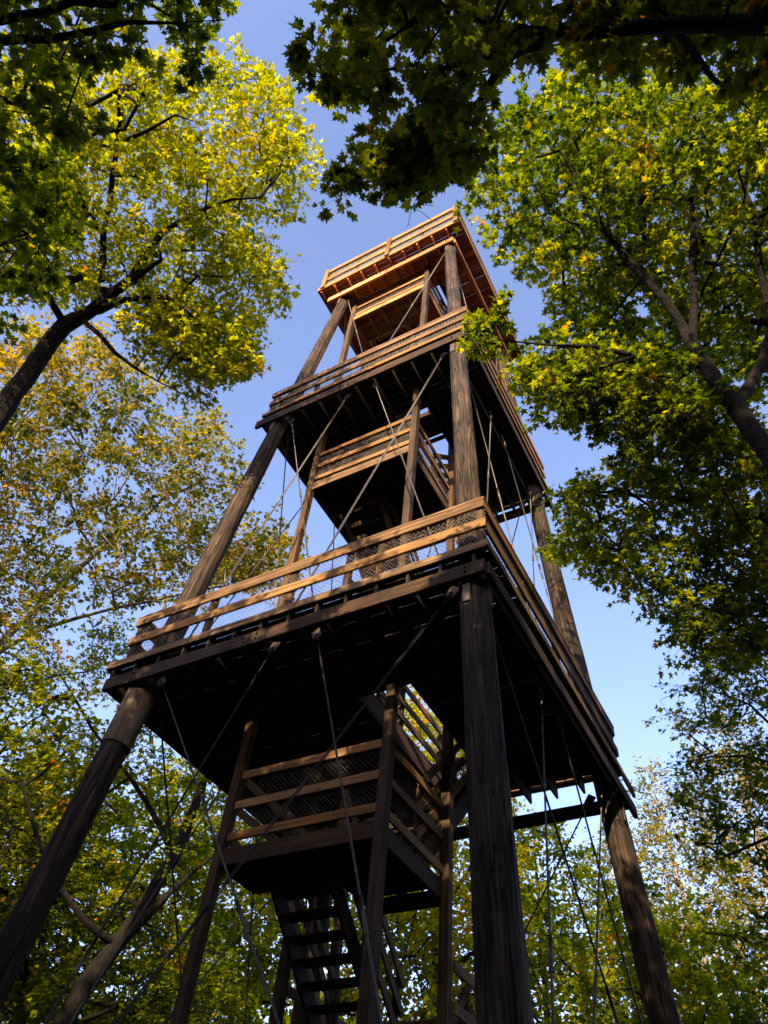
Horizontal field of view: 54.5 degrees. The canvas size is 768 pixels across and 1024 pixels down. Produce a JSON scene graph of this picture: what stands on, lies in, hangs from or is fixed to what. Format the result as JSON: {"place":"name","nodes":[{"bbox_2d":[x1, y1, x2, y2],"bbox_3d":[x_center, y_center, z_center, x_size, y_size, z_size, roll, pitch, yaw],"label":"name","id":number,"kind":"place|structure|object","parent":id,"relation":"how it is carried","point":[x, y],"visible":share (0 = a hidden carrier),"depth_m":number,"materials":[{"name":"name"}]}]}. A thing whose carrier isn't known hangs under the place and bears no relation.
{"place":"outdoors","nodes":[
{"label":"outdoors","id":0,"kind":"place"},
{"bbox_2d":[0,0,767,1023],"label":"sky","id":1,"kind":"structure","parent":0,"point":[621,662],"materials":[{"name":"blue"}]},
{"bbox_3d":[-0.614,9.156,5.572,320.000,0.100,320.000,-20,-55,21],"label":"ground","id":2,"kind":"structure","parent":0,"visible":0},
{"bbox_2d":[0,667,23,778],"bbox_3d":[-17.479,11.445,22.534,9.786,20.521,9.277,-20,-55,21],"label":"maple tree","id":3,"kind":"object","parent":2,"relation":"on","point":[3,720],"visible":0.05,"depth_m":28.07,"materials":[{"name":"green plant"}]},
{"bbox_2d":[0,645,129,1023],"bbox_3d":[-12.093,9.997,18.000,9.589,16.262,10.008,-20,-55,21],"label":"maple tree","id":4,"kind":"object","parent":2,"relation":"on","point":[4,826],"visible":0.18,"depth_m":20.45,"materials":[{"name":"green plant"}]},
{"bbox_2d":[0,733,129,1011],"bbox_3d":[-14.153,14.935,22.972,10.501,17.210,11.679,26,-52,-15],"label":"maple tree","id":5,"kind":"object","parent":2,"relation":"on","point":[25,744],"visible":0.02,"depth_m":24.76,"materials":[{"name":"green plant"}]},
{"bbox_2d":[0,735,215,1023],"bbox_3d":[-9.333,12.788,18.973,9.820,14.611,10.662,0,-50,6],"label":"maple tree","id":6,"kind":"object","parent":2,"relation":"on","point":[118,872],"visible":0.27,"depth_m":19.82,"materials":[{"name":"green plant"}]},
{"bbox_2d":[0,0,241,346],"bbox_3d":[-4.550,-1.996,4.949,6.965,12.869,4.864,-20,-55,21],"label":"maple tree","id":7,"kind":"object","parent":2,"relation":"on","point":[37,39],"visible":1,"depth_m":8.07,"materials":[{"name":"green plant"}]},
{"bbox_2d":[0,602,259,1023],"bbox_3d":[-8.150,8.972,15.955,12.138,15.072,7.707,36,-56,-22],"label":"maple tree","id":8,"kind":"object","parent":2,"relation":"on","point":[79,990],"visible":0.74,"depth_m":16.84,"materials":[{"name":"green plant"}]},
{"bbox_2d":[0,299,311,654],"bbox_3d":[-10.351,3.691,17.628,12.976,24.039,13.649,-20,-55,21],"label":"birch tree","id":9,"kind":"object","parent":2,"relation":"on","point":[28,430],"visible":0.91,"depth_m":21.34,"materials":[{"name":"green plant"}]},
{"bbox_2d":[42,743,281,1023],"bbox_3d":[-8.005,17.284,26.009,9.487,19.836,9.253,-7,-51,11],"label":"maple tree","id":10,"kind":"object","parent":2,"relation":"on","point":[174,790],"visible":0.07,"depth_m":28.53,"materials":[{"name":"green plant"}]},
{"bbox_2d":[0,25,328,433],"bbox_3d":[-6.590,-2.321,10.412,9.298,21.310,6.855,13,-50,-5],"label":"maple tree","id":11,"kind":"object","parent":2,"relation":"on","point":[194,332],"visible":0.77,"depth_m":15.18,"materials":[{"name":"green plant"}]},
{"bbox_2d":[130,815,389,1023],"bbox_3d":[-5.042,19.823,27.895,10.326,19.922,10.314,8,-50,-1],"label":"maple tree","id":12,"kind":"object","parent":2,"relation":"on","point":[275,932],"visible":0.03,"depth_m":28.76,"materials":[{"name":"green plant"}]},
{"bbox_2d":[134,817,470,1023],"bbox_3d":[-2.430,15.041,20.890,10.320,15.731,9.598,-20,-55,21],"label":"maple tree","id":13,"kind":"object","parent":2,"relation":"on","point":[428,972],"visible":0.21,"depth_m":21.35,"materials":[{"name":"green plant"}]},
{"bbox_2d":[0,205,680,1023],"bbox_3d":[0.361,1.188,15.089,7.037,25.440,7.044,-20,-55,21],"label":"observation tower","id":14,"kind":"structure","parent":2,"relation":"on","point":[284,719],"depth_m":11.29,"materials":[{"name":"wood"}]},
{"bbox_2d":[343,685,559,1023],"bbox_3d":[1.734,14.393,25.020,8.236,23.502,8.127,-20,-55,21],"label":"maple tree","id":15,"kind":"object","parent":2,"relation":"on","point":[523,860],"visible":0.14,"depth_m":25.39,"materials":[{"name":"green plant"}]},
{"bbox_2d":[282,0,767,227],"bbox_3d":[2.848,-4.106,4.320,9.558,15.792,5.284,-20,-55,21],"label":"maple tree","id":16,"kind":"object","parent":2,"relation":"on","point":[426,147],"visible":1,"depth_m":6.27,"materials":[{"name":"green plant"}]},
{"bbox_2d":[410,816,673,1023],"bbox_3d":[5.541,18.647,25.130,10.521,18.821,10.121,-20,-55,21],"label":"maple tree","id":17,"kind":"object","parent":2,"relation":"on","point":[540,887],"visible":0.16,"depth_m":27.88,"materials":[{"name":"green plant"}]},
{"bbox_2d":[452,62,767,474],"bbox_3d":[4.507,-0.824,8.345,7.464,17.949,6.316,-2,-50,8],"label":"maple tree","id":18,"kind":"object","parent":2,"relation":"on","point":[573,378],"visible":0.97,"depth_m":11.17,"materials":[{"name":"green plant"}]},
{"bbox_2d":[555,822,705,1023],"bbox_3d":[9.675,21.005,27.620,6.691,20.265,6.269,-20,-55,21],"label":"poplar tree","id":19,"kind":"object","parent":2,"relation":"on","point":[607,861],"visible":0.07,"depth_m":32.56,"materials":[{"name":"green plant"}]},
{"bbox_2d":[521,847,767,1023],"bbox_3d":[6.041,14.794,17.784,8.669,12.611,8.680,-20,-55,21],"label":"maple tree","id":20,"kind":"object","parent":2,"relation":"on","point":[582,980],"visible":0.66,"depth_m":19.09,"materials":[{"name":"green plant"}]},
{"bbox_2d":[535,406,767,683],"bbox_3d":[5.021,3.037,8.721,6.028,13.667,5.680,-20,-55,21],"label":"maple tree","id":21,"kind":"object","parent":2,"relation":"on","point":[744,518],"visible":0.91,"depth_m":10.71,"materials":[{"name":"green plant"}]},
{"bbox_2d":[606,753,767,1023],"bbox_3d":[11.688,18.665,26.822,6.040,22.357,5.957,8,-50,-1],"label":"poplar tree","id":22,"kind":"object","parent":2,"relation":"on","point":[658,838],"visible":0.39,"depth_m":30.95,"materials":[{"name":"green plant"}]},
{"bbox_2d":[642,636,767,1023],"bbox_3d":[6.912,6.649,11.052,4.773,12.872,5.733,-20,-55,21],"label":"maple tree","id":23,"kind":"object","parent":2,"relation":"on","point":[749,758],"visible":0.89,"depth_m":13.15,"materials":[{"name":"green plant"}]},
{"bbox_2d":[678,699,767,1020],"bbox_3d":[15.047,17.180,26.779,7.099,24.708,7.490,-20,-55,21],"label":"poplar tree","id":24,"kind":"object","parent":2,"relation":"on","point":[737,911],"visible":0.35,"depth_m":30.47,"materials":[{"name":"green plant"}]},
{"bbox_2d":[691,915,767,1023],"bbox_3d":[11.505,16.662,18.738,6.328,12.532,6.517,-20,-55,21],"label":"poplar tree","id":25,"kind":"object","parent":2,"relation":"on","point":[754,988],"visible":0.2,"depth_m":22.19,"materials":[{"name":"green plant"}]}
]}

